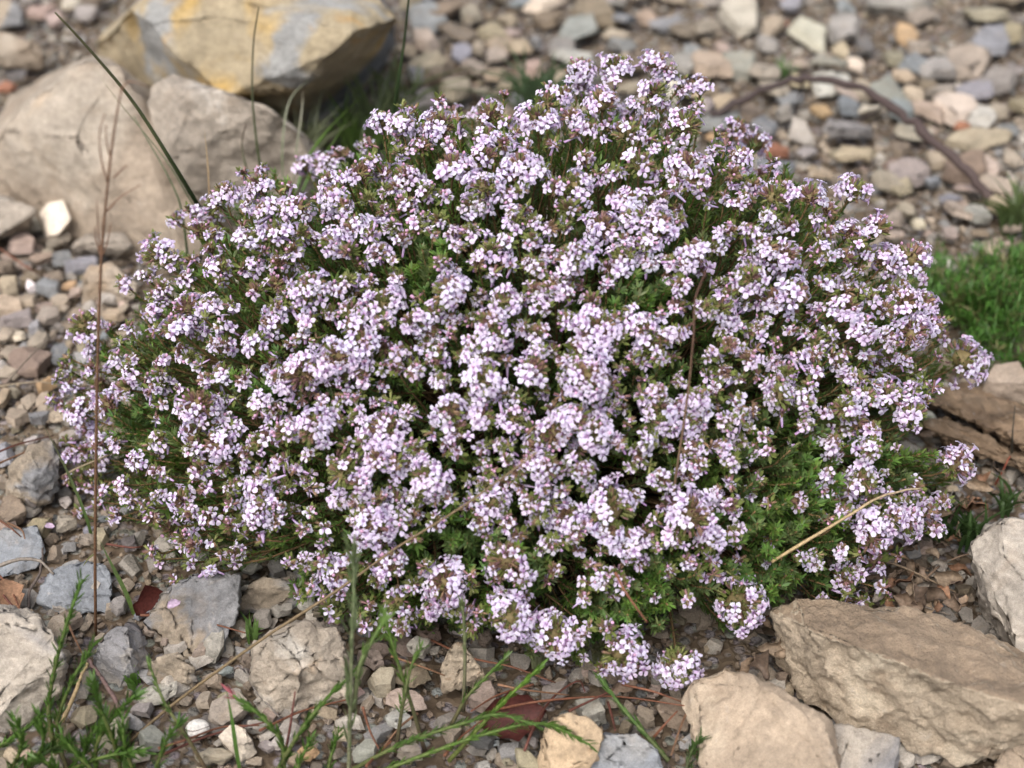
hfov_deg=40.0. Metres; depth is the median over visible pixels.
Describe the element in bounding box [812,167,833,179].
stone
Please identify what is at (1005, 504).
grass tuft
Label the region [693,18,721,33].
stone
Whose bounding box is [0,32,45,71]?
rock
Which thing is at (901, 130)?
stone
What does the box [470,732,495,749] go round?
stone
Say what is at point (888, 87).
stone
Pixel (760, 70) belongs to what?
stone
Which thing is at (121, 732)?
leafy sprig
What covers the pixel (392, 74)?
grass tuft
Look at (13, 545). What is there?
rock
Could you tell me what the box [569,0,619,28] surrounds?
stone
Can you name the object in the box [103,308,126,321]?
stone
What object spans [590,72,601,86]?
stone
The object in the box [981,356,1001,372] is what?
stone
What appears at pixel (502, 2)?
stone
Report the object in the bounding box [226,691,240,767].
grass stalk
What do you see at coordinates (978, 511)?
dry leaf
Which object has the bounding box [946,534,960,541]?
dry leaf
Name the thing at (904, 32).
stone
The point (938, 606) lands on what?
dry leaf
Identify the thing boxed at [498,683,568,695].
dry needle
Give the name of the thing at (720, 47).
stone
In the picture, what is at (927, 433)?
dry leaf
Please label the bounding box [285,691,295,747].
grass stalk
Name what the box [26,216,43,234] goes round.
stone
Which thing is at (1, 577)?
dry needle
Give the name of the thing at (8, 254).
dry needle
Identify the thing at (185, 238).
grass stalk
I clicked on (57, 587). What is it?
rock
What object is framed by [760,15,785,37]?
stone
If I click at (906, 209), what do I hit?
stone
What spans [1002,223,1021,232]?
stone
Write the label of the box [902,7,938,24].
stone
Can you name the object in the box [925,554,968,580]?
dry twig
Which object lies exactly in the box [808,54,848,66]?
stone
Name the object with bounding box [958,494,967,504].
dry leaf
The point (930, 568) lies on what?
dry leaf
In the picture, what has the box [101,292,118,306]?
stone
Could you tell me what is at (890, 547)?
dry leaf
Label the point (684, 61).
stone
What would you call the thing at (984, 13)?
stone
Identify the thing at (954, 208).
stone
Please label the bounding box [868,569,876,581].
dry leaf
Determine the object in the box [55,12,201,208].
grass stalk
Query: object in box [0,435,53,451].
dry needle
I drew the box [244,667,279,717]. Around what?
dry stalk
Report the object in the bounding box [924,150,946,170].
stone
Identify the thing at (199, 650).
stone
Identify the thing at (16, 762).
leafy sprig
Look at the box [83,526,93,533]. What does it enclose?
stone
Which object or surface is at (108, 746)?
stone
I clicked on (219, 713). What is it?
stone
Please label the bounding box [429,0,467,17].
stone
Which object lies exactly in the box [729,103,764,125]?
stone
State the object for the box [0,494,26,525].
stone
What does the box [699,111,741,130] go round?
stone
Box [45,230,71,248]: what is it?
stone
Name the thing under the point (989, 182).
stone
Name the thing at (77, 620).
stone
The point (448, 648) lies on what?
dry needle
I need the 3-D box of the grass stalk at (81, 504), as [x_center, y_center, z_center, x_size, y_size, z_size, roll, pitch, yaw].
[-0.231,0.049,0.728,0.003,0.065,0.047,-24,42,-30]
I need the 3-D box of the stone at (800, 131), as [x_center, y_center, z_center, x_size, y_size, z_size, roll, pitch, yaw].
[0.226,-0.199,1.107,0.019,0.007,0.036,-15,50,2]
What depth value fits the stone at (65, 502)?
0.75 m
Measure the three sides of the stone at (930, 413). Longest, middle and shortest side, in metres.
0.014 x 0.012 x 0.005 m
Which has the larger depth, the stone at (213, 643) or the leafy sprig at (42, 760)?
the stone at (213, 643)
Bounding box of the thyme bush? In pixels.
[43,48,994,690]
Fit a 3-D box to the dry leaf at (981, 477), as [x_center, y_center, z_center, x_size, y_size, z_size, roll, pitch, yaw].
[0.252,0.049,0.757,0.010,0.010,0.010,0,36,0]
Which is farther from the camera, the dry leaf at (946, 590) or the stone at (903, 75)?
the stone at (903, 75)
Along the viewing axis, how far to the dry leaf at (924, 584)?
0.69 m
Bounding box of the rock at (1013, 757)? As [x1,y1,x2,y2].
[994,744,1023,767]
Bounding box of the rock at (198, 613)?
[143,567,241,658]
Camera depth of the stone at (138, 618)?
0.68 m
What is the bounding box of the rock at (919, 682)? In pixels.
[769,598,1023,767]
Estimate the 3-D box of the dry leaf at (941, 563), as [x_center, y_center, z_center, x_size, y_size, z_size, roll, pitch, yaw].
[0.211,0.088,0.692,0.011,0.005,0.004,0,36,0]
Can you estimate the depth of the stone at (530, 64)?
1.18 m
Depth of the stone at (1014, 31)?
1.25 m
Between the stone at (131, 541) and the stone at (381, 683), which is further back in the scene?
the stone at (131, 541)
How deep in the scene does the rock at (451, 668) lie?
0.65 m
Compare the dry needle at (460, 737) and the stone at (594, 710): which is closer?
the dry needle at (460, 737)
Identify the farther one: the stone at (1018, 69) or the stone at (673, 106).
the stone at (1018, 69)
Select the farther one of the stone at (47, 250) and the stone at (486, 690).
the stone at (47, 250)
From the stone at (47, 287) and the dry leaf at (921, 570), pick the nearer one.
the dry leaf at (921, 570)
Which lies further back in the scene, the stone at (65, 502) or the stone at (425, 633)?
the stone at (65, 502)
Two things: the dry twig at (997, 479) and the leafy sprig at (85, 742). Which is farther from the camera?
the dry twig at (997, 479)
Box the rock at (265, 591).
[239,575,296,617]
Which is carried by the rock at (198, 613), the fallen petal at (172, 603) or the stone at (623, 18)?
the fallen petal at (172, 603)
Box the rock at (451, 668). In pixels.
[440,641,484,693]
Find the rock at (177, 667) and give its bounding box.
[147,652,197,688]
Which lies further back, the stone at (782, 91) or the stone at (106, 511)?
the stone at (782, 91)
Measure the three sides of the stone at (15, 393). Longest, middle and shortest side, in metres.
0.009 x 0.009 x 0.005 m
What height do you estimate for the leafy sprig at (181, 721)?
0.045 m
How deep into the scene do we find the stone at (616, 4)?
1.31 m
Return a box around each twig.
[710,73,993,206]
[885,561,955,592]
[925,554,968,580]
[925,606,950,615]
[994,456,1010,484]
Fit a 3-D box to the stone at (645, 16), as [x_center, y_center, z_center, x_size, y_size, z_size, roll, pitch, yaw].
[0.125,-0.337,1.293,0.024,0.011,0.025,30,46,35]
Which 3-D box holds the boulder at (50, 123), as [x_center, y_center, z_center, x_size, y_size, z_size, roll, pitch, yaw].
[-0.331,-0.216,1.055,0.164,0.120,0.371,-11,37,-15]
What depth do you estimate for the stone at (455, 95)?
1.16 m
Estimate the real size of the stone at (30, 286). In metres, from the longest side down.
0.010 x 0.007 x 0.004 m
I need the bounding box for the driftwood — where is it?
[922,416,1023,472]
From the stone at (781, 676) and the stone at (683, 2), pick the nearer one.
the stone at (781, 676)
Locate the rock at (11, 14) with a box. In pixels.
[0,0,24,29]
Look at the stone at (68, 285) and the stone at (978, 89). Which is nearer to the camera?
the stone at (68, 285)
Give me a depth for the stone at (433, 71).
1.18 m
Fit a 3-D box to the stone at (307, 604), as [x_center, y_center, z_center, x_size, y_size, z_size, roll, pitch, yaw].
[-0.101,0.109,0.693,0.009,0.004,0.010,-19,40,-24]
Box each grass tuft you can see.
[122,743,137,767]
[123,671,140,690]
[239,609,263,644]
[261,87,353,149]
[298,90,408,167]
[307,63,485,162]
[369,49,455,111]
[447,34,600,111]
[525,631,545,670]
[585,634,617,662]
[691,738,698,761]
[770,53,801,80]
[893,444,980,542]
[940,494,1022,553]
[964,169,1023,240]
[985,469,1023,518]
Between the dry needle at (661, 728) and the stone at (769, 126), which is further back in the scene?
the stone at (769, 126)
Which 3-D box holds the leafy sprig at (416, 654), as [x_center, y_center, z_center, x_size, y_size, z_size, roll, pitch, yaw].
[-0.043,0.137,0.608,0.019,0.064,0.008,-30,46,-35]
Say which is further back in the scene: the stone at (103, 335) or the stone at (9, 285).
the stone at (9, 285)
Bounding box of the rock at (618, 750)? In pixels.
[591,732,662,767]
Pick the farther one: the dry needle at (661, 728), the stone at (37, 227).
the stone at (37, 227)
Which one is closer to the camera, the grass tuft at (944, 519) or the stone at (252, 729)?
the stone at (252, 729)
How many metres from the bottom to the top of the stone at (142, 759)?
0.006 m
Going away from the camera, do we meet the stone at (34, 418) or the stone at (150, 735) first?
the stone at (150, 735)
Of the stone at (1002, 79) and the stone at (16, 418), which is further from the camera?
the stone at (1002, 79)
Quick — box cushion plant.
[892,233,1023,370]
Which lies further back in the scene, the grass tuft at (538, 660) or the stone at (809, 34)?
the stone at (809, 34)
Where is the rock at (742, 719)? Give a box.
[681,667,840,767]
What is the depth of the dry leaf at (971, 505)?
0.72 m
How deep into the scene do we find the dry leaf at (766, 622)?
0.66 m
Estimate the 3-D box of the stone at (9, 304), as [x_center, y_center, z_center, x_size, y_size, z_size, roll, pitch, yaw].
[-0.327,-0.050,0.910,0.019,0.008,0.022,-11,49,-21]
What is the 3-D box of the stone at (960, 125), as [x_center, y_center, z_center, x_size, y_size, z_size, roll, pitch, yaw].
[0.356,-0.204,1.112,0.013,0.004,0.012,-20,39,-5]
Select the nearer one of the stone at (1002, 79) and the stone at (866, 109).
the stone at (866, 109)
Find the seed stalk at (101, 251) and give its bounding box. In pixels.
[83,81,147,637]
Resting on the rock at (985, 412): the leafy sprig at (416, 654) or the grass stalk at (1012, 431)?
the grass stalk at (1012, 431)
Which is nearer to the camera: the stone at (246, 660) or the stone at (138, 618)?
the stone at (246, 660)
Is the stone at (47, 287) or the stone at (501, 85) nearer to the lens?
the stone at (47, 287)
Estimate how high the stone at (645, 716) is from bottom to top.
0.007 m
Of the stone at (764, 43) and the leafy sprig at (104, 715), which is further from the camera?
the stone at (764, 43)
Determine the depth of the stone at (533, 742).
0.63 m
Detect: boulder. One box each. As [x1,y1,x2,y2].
[0,55,204,269]
[96,0,395,127]
[148,74,354,231]
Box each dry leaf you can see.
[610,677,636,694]
[740,657,753,672]
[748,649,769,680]
[757,638,782,659]
[762,615,771,627]
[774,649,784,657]
[823,556,845,567]
[858,585,869,596]
[865,573,882,580]
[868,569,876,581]
[872,592,885,601]
[881,545,893,552]
[882,570,896,581]
[884,596,894,606]
[886,550,898,565]
[887,577,896,587]
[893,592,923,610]
[894,572,913,585]
[895,542,917,550]
[897,563,906,574]
[906,559,914,574]
[906,575,922,595]
[911,583,927,607]
[912,533,929,544]
[915,563,930,580]
[917,430,935,437]
[918,582,929,586]
[925,548,939,558]
[925,602,933,612]
[926,566,934,576]
[926,587,947,601]
[929,486,936,495]
[930,559,950,567]
[932,508,954,517]
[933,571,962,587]
[934,601,943,611]
[935,542,946,548]
[937,585,950,607]
[941,490,959,508]
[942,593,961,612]
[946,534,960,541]
[948,506,965,519]
[948,563,971,576]
[951,575,967,584]
[956,521,961,537]
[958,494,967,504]
[958,499,988,511]
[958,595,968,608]
[966,478,993,491]
[967,495,982,501]
[973,507,983,514]
[974,471,990,481]
[987,487,999,494]
[992,461,1005,472]
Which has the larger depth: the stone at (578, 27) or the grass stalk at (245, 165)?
the stone at (578, 27)
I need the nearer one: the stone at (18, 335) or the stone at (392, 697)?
the stone at (392, 697)
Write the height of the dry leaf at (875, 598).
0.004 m
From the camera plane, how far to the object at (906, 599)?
0.68 m
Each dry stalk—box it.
[0,381,57,386]
[0,557,54,574]
[7,312,70,382]
[27,547,43,608]
[59,421,182,478]
[60,663,87,722]
[87,658,124,712]
[126,451,537,742]
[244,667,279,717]
[671,271,706,498]
[771,488,921,562]
[898,550,938,573]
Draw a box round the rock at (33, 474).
[5,439,61,507]
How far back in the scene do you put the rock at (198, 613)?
0.67 m
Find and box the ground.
[0,0,1023,767]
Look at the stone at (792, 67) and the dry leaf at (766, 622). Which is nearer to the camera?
the dry leaf at (766, 622)
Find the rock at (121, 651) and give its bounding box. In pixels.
[93,626,149,687]
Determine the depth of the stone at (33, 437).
0.79 m
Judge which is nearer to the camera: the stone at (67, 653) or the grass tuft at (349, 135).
the stone at (67, 653)
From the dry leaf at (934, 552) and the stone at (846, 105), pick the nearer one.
the dry leaf at (934, 552)
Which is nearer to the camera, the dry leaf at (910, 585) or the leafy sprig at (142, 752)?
the leafy sprig at (142, 752)
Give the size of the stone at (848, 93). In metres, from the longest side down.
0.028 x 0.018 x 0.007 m
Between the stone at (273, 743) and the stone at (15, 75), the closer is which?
the stone at (273, 743)
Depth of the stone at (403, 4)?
1.33 m
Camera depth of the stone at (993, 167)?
1.05 m
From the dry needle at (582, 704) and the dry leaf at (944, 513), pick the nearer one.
the dry needle at (582, 704)
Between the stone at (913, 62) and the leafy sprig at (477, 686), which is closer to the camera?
the leafy sprig at (477, 686)
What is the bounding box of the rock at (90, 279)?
[81,262,137,307]
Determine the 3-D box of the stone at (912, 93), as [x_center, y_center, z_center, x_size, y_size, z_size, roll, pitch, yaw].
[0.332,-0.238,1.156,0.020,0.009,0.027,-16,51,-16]
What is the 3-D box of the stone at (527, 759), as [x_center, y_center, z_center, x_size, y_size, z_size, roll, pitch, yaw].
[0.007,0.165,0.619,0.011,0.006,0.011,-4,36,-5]
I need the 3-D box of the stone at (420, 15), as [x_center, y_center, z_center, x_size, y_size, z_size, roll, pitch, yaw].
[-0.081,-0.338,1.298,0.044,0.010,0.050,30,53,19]
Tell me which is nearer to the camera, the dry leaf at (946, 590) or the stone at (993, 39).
the dry leaf at (946, 590)
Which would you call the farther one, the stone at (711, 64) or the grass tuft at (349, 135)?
the stone at (711, 64)
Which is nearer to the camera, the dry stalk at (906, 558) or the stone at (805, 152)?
the dry stalk at (906, 558)
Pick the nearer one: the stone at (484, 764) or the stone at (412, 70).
the stone at (484, 764)
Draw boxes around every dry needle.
[0,248,37,273]
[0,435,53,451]
[0,451,24,463]
[0,519,21,536]
[0,575,19,608]
[6,522,24,538]
[68,625,81,653]
[106,543,150,548]
[140,614,245,632]
[158,725,259,749]
[163,722,264,755]
[259,699,345,731]
[361,706,378,748]
[365,741,391,767]
[384,712,418,745]
[391,655,444,675]
[430,639,555,682]
[443,720,482,756]
[471,683,533,711]
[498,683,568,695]
[498,695,683,710]
[523,680,585,751]
[568,689,613,711]
[607,701,615,730]
[614,572,647,622]
[621,684,680,701]
[652,711,677,738]
[670,713,686,755]
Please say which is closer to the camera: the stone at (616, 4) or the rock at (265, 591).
the rock at (265, 591)
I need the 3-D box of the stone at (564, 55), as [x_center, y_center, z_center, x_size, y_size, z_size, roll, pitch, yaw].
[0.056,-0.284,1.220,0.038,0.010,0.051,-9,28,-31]
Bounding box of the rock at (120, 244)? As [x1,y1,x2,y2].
[71,232,134,257]
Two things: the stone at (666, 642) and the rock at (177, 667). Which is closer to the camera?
the rock at (177, 667)
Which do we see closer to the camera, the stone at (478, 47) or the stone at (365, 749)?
the stone at (365, 749)
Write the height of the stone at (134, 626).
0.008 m
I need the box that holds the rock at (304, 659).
[249,619,355,713]
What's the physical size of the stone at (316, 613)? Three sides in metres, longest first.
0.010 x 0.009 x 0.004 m
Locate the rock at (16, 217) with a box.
[0,194,36,238]
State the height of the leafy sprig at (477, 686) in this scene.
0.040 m
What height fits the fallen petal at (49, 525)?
0.003 m
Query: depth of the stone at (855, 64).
1.21 m
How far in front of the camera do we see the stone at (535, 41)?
1.24 m
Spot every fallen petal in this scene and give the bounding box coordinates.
[45,522,54,527]
[167,598,179,608]
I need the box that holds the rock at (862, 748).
[833,723,899,767]
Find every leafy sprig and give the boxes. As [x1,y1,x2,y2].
[0,706,50,747]
[5,706,29,767]
[19,703,51,767]
[26,745,59,767]
[31,732,78,767]
[41,568,90,767]
[48,633,103,767]
[52,723,96,767]
[60,743,157,767]
[72,717,115,764]
[83,669,123,767]
[88,684,147,767]
[114,701,135,767]
[146,654,209,767]
[150,711,188,767]
[221,684,291,767]
[277,665,357,767]
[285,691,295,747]
[294,730,317,767]
[323,725,344,767]
[338,528,365,767]
[352,602,396,712]
[352,707,545,767]
[378,604,426,752]
[378,717,598,767]
[393,636,428,756]
[447,658,547,762]
[450,650,511,724]
[457,593,468,712]
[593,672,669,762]
[683,727,711,767]
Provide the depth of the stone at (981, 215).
0.99 m
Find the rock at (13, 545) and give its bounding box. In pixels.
[0,525,45,578]
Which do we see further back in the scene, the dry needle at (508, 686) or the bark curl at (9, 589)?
the bark curl at (9, 589)
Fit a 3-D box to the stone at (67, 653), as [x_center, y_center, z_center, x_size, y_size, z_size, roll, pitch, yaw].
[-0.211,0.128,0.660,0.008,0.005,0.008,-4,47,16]
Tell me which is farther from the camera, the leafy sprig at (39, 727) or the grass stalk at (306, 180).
the grass stalk at (306, 180)
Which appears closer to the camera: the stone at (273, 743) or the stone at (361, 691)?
the stone at (273, 743)
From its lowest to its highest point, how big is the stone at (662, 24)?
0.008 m
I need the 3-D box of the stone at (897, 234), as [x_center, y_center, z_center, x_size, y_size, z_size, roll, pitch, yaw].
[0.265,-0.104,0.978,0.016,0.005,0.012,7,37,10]
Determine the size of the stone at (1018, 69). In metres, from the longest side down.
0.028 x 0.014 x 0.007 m
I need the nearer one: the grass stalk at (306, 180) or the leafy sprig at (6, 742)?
the leafy sprig at (6, 742)
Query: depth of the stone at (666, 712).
0.63 m
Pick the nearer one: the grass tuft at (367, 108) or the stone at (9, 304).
the stone at (9, 304)
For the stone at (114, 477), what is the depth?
0.77 m
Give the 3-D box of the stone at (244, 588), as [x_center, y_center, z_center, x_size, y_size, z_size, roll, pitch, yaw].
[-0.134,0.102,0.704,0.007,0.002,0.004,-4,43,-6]
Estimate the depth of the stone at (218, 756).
0.61 m
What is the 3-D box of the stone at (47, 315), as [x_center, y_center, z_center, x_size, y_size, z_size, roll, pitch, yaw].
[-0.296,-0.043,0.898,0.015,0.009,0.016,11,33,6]
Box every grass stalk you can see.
[34,408,91,533]
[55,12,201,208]
[93,66,193,204]
[99,540,134,614]
[133,115,187,263]
[148,456,168,518]
[204,129,209,197]
[209,191,244,255]
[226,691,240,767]
[241,124,246,168]
[251,7,261,174]
[281,81,307,177]
[293,94,302,181]
[295,106,350,190]
[301,110,351,190]
[382,0,408,164]
[1011,404,1015,453]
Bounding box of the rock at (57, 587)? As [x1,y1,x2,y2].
[36,560,112,613]
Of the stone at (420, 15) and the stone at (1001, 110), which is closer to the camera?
the stone at (1001, 110)
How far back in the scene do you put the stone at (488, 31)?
1.26 m
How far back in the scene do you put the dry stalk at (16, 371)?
0.81 m
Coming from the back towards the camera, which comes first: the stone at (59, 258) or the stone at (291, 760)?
the stone at (59, 258)
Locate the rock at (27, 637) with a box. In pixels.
[0,604,68,735]
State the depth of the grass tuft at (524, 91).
1.12 m
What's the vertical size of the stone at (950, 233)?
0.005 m
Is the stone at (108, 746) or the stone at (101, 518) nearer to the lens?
the stone at (108, 746)
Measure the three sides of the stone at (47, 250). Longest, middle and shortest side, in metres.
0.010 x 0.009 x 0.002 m
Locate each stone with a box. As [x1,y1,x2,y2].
[0,81,16,92]
[0,259,16,273]
[0,275,18,296]
[0,294,22,317]
[0,307,33,327]
[0,329,14,342]
[0,360,7,368]
[0,387,11,408]
[0,442,14,467]
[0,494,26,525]
[0,520,16,529]
[5,70,27,80]
[5,408,29,428]
[6,231,35,254]
[7,346,51,377]
[9,386,21,398]
[13,331,25,341]
[16,294,36,307]
[19,273,37,285]
[20,749,35,760]
[24,435,37,444]
[24,498,35,508]
[26,4,56,18]
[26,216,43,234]
[26,279,35,292]
[26,331,47,349]
[27,517,52,538]
[28,319,40,334]
[28,411,49,425]
[29,252,52,266]
[35,277,61,298]
[36,305,60,326]
[36,376,57,393]
[36,391,47,407]
[41,249,53,252]
[45,10,61,29]
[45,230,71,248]
[46,271,63,281]
[48,410,63,422]
[50,343,67,365]
[52,250,71,266]
[56,515,76,532]
[59,430,82,444]
[59,496,71,508]
[61,0,81,9]
[61,280,77,290]
[62,36,77,40]
[63,649,71,663]
[64,255,98,274]
[65,611,83,631]
[68,287,81,299]
[69,464,88,483]
[74,4,99,21]
[78,533,93,545]
[81,0,104,4]
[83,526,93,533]
[97,515,108,521]
[99,714,129,751]
[100,330,108,339]
[100,506,111,514]
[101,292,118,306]
[101,467,124,482]
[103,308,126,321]
[109,595,127,616]
[110,331,131,346]
[121,535,137,552]
[124,622,142,635]
[130,702,154,717]
[132,745,149,762]
[133,610,149,620]
[136,681,177,705]
[138,724,173,751]
[142,626,154,636]
[160,636,167,645]
[192,642,205,657]
[194,747,233,764]
[195,553,208,560]
[195,691,211,708]
[203,630,223,663]
[208,691,247,725]
[218,664,233,675]
[218,725,256,762]
[241,562,262,574]
[241,584,247,591]
[241,653,251,667]
[244,720,266,733]
[253,608,271,629]
[257,740,274,752]
[268,733,292,749]
[269,557,286,576]
[270,603,291,617]
[274,540,314,562]
[288,753,303,765]
[297,597,317,612]
[297,746,319,761]
[313,605,328,617]
[330,611,347,625]
[333,728,347,741]
[352,739,376,762]
[356,624,370,636]
[357,649,383,670]
[358,686,364,696]
[367,666,395,697]
[385,709,410,728]
[386,688,426,710]
[392,738,422,760]
[395,42,416,56]
[395,663,431,687]
[399,0,420,9]
[401,87,438,115]
[405,66,423,81]
[406,636,430,658]
[408,1,448,33]
[409,50,445,67]
[413,28,440,52]
[417,621,441,645]
[422,65,446,85]
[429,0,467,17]
[436,22,480,45]
[439,77,469,101]
[447,628,462,636]
[451,42,471,63]
[461,2,483,24]
[461,59,486,75]
[468,681,498,712]
[469,87,488,94]
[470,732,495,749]
[472,40,484,55]
[476,760,494,767]
[477,22,508,40]
[477,631,492,647]
[482,690,546,741]
[484,35,511,54]
[484,68,507,80]
[486,45,507,62]
[492,0,505,4]
[493,105,508,125]
[493,736,499,745]
[495,13,518,27]
[496,76,521,90]
[502,758,512,765]
[504,28,520,37]
[509,0,531,8]
[510,38,532,53]
[510,93,522,106]
[515,748,537,767]
[516,59,544,79]
[521,0,568,13]
[528,35,542,48]
[529,737,538,748]
[532,10,564,30]
[541,679,567,699]
[548,37,575,53]
[550,70,571,82]
[551,49,595,64]
[557,13,598,41]
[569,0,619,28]
[569,100,599,117]
[575,698,606,726]
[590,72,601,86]
[601,28,630,38]
[605,37,637,51]
[605,672,621,683]
[607,0,625,8]
[612,12,635,23]
[615,81,639,92]
[619,720,633,733]
[624,58,643,71]
[634,705,654,728]
[635,8,656,26]
[635,96,649,104]
[647,684,660,697]
[649,14,683,31]
[653,696,689,731]
[661,638,673,646]
[663,79,686,102]
[664,0,685,4]
[664,103,681,116]
[665,51,695,74]
[669,22,702,38]
[682,43,699,53]
[688,85,716,96]
[691,50,732,77]
[693,0,723,6]
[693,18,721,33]
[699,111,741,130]
[700,98,714,110]
[705,131,726,140]
[711,93,734,109]
[714,40,729,54]
[718,0,758,37]
[721,51,755,79]
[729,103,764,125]
[748,63,780,78]
[750,115,777,135]
[750,636,761,645]
[755,34,779,51]
[755,158,795,173]
[759,80,791,96]
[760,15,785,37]
[762,142,789,157]
[775,92,803,107]
[775,103,793,121]
[775,671,788,683]
[777,60,805,70]
[779,0,800,12]
[787,16,825,53]
[787,116,815,146]
[789,72,809,87]
[791,58,809,68]
[796,146,818,158]
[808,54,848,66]
[809,105,832,118]
[811,71,850,97]
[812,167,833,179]
[822,118,873,139]
[826,13,860,43]
[832,41,848,58]
[833,85,859,101]
[834,145,877,161]
[836,0,855,12]
[836,95,860,116]
[846,57,863,73]
[851,79,872,100]
[855,34,874,55]
[858,105,886,113]
[866,0,931,14]
[870,75,911,111]
[870,169,903,194]
[881,158,898,169]
[881,230,904,238]
[882,49,903,65]
[885,210,904,227]
[887,157,930,187]
[888,97,913,123]
[890,141,912,158]
[891,176,912,197]
[892,68,915,82]
[893,123,933,140]
[894,21,918,47]
[895,201,916,218]
[897,51,927,73]
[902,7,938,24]
[902,85,923,100]
[907,39,931,53]
[910,218,925,229]
[911,99,943,124]
[915,78,935,89]
[918,56,955,78]
[924,83,955,97]
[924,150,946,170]
[924,175,940,187]
[925,411,936,418]
[929,256,957,277]
[932,90,977,126]
[935,564,947,572]
[938,193,962,203]
[941,149,986,184]
[942,200,972,220]
[942,226,957,240]
[944,127,1012,151]
[946,42,991,80]
[953,121,970,130]
[953,184,978,192]
[955,584,973,594]
[956,79,994,99]
[963,6,1011,20]
[964,204,992,224]
[967,103,996,127]
[967,242,981,258]
[970,24,1009,54]
[970,228,989,236]
[978,173,1017,198]
[980,64,1018,94]
[981,240,1001,254]
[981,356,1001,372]
[982,361,1023,401]
[985,155,1000,174]
[986,194,1008,215]
[988,0,1022,3]
[988,102,1008,118]
[992,496,1013,506]
[996,124,1020,134]
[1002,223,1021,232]
[1003,150,1023,167]
[1005,22,1023,44]
[1006,63,1023,73]
[1007,96,1023,114]
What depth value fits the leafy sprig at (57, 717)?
0.60 m
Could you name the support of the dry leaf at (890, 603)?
on the rock at (919, 682)
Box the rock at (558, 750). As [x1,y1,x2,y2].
[537,712,603,767]
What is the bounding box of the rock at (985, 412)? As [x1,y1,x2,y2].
[923,381,1023,451]
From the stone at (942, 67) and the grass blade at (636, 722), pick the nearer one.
the grass blade at (636, 722)
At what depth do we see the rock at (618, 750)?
0.60 m
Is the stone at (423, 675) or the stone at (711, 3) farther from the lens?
the stone at (711, 3)
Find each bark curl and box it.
[0,578,24,608]
[133,585,162,615]
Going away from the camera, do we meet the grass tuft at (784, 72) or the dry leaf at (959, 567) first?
the dry leaf at (959, 567)
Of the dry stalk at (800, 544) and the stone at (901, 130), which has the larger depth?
the stone at (901, 130)
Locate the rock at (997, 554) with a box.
[969,517,1023,651]
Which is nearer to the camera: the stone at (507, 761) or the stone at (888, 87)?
the stone at (507, 761)
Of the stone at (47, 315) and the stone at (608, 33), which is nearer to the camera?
the stone at (47, 315)
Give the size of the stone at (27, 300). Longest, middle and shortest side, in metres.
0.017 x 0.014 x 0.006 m
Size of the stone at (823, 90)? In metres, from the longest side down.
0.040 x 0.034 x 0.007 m
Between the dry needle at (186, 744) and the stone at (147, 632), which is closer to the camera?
the dry needle at (186, 744)
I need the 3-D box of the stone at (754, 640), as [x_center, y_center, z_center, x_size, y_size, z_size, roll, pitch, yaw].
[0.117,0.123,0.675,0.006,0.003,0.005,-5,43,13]
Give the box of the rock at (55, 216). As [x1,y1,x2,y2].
[39,200,70,239]
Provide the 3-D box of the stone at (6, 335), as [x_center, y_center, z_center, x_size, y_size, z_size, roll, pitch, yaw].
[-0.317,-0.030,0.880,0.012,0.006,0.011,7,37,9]
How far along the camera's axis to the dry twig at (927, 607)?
0.68 m
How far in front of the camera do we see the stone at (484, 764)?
0.61 m
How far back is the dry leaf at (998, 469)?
0.75 m
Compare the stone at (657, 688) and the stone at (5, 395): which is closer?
the stone at (657, 688)
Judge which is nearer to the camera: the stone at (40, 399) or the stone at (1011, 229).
the stone at (40, 399)

